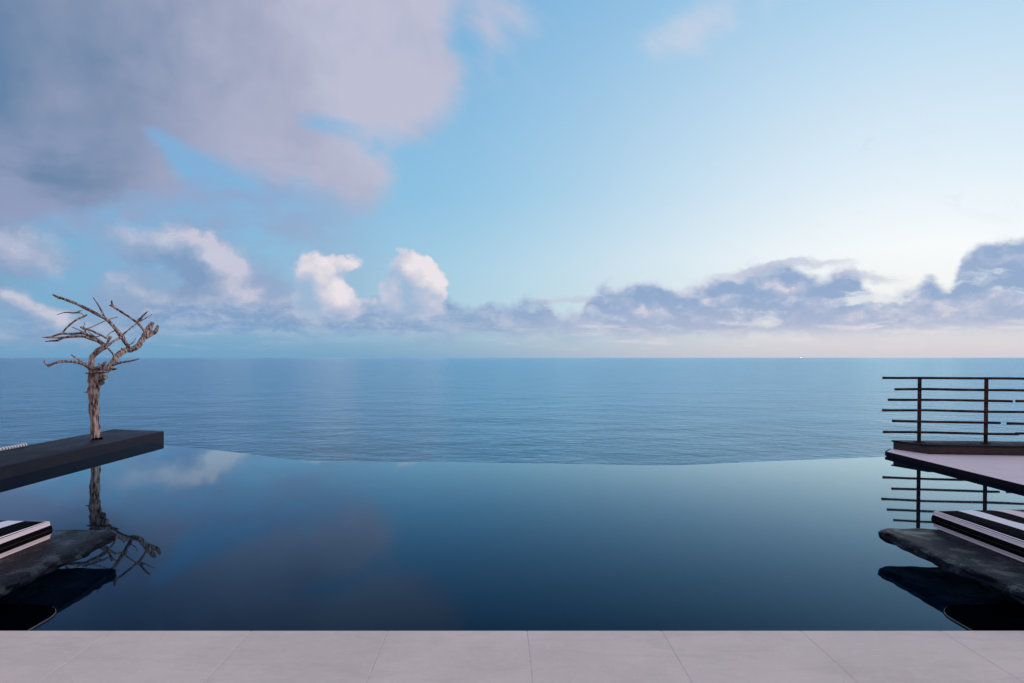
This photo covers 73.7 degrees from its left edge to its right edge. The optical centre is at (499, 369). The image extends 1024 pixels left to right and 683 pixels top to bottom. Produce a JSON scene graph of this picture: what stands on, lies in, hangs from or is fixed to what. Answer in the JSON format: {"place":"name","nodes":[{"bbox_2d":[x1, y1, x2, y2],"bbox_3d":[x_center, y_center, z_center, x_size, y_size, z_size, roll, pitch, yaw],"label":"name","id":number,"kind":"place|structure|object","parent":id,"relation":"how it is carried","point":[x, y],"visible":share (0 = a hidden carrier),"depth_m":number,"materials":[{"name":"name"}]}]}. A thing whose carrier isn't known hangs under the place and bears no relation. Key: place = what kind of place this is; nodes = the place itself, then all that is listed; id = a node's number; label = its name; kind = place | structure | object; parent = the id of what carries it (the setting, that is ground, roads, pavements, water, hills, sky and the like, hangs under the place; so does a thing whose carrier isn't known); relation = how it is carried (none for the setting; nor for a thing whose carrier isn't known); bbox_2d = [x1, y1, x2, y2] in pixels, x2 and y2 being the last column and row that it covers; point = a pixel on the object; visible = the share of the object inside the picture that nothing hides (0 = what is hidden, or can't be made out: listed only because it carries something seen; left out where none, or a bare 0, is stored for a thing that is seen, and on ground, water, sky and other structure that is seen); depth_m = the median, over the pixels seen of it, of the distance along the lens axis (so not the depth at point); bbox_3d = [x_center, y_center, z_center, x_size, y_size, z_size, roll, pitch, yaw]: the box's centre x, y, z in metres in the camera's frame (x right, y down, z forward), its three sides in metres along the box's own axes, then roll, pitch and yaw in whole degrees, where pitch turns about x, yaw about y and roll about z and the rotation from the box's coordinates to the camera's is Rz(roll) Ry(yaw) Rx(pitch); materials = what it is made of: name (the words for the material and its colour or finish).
{"place":"outdoors","nodes":[
{"label":"outdoors","id":0,"kind":"place"},
{"bbox_2d":[0,443,1023,630],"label":"pool water","id":1,"kind":"structure","parent":0,"point":[211,540],"depth_m":5.48,"materials":[{"name":"blue liquid"}]},
{"bbox_2d":[0,604,55,630],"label":"ledge","id":2,"kind":"object","parent":1,"relation":"in","point":[21,617],"visible":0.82,"depth_m":3.94,"materials":[{"name":"black stone"}]},
{"bbox_2d":[0,529,115,596],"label":"rock slab","id":3,"kind":"object","parent":2,"relation":"on","point":[57,549],"visible":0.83,"depth_m":4.57,"materials":[{"name":"grey stone"}]},
{"bbox_2d":[0,521,52,557],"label":"cushion","id":4,"kind":"object","parent":3,"relation":"on","point":[16,536],"visible":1,"depth_m":4.71,"materials":[{"name":"multicoloured fabric"}]},
{"bbox_2d":[944,604,1023,630],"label":"ledge","id":5,"kind":"object","parent":1,"relation":"in","point":[990,617],"visible":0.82,"depth_m":3.93,"materials":[{"name":"black stone"}]},
{"bbox_2d":[878,528,1023,603],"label":"rock slab","id":6,"kind":"object","parent":5,"relation":"on","point":[1000,573],"visible":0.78,"depth_m":4.51,"materials":[{"name":"grey stone"}]},
{"bbox_2d":[931,510,1023,561],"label":"cushion","id":7,"kind":"object","parent":6,"relation":"on","point":[1000,531],"visible":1,"depth_m":4.84,"materials":[{"name":"multicoloured fabric"}]},
{"bbox_2d":[0,358,1023,464],"bbox_3d":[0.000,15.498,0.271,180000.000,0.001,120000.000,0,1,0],"label":"sea","id":8,"kind":"structure","parent":0,"point":[651,411],"depth_m":215.98,"materials":[{"name":"liquid"}]},
{"bbox_2d":[0,631,1023,682],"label":"deck","id":9,"kind":"structure","parent":0,"point":[503,657],"depth_m":3.36,"materials":[{"name":"grey tile"}]},
{"bbox_2d":[0,0,1023,357],"label":"sky","id":10,"kind":"structure","parent":0,"point":[254,178],"materials":[{"name":"blue"}]},
{"bbox_2d":[887,449,1023,484],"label":"terrace","id":11,"kind":"structure","parent":0,"point":[1010,468],"depth_m":9.34,"materials":[{"name":"white concrete"}]},
{"bbox_2d":[891,440,1023,455],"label":"plinth","id":12,"kind":"structure","parent":11,"relation":"on","point":[974,447],"depth_m":10.12,"materials":[{"name":"stone"}]},
{"bbox_2d":[882,377,1023,443],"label":"railing","id":13,"kind":"object","parent":12,"relation":"on","point":[985,411],"visible":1,"depth_m":10.32,"materials":[{"name":"metal"}]},
{"bbox_3d":[-0.140,2.844,10.689,12.380,2.940,3.014,0,1,0],"label":"pool wall","id":14,"kind":"object","parent":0,"visible":0},
{"bbox_2d":[0,429,163,479],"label":"slate ledge","id":15,"kind":"object","parent":14,"relation":"attached to","point":[29,458],"visible":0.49,"depth_m":10.17,"materials":[{"name":"grey stone"}]},
{"bbox_2d":[0,443,26,450],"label":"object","id":16,"kind":"object","parent":15,"relation":"on","point":[13,446],"visible":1,"depth_m":10.00,"materials":[{"name":"white"}]},
{"bbox_2d":[42,294,158,439],"bbox_3d":[-6.747,-0.062,11.530,1.565,2.424,1.516,0,1,-15],"label":"bare tree","id":17,"kind":"object","parent":15,"relation":"on","point":[97,377],"visible":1,"depth_m":11.20,"materials":[{"name":"brown wood"}]},
{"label":"terrace base","id":18,"kind":"structure","parent":0,"visible":0},
{"bbox_2d":[885,449,1023,490],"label":"terrace edging","id":19,"kind":"object","parent":18,"relation":"on","point":[970,474],"visible":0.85,"depth_m":8.77,"materials":[{"name":"black stone"}]}
]}

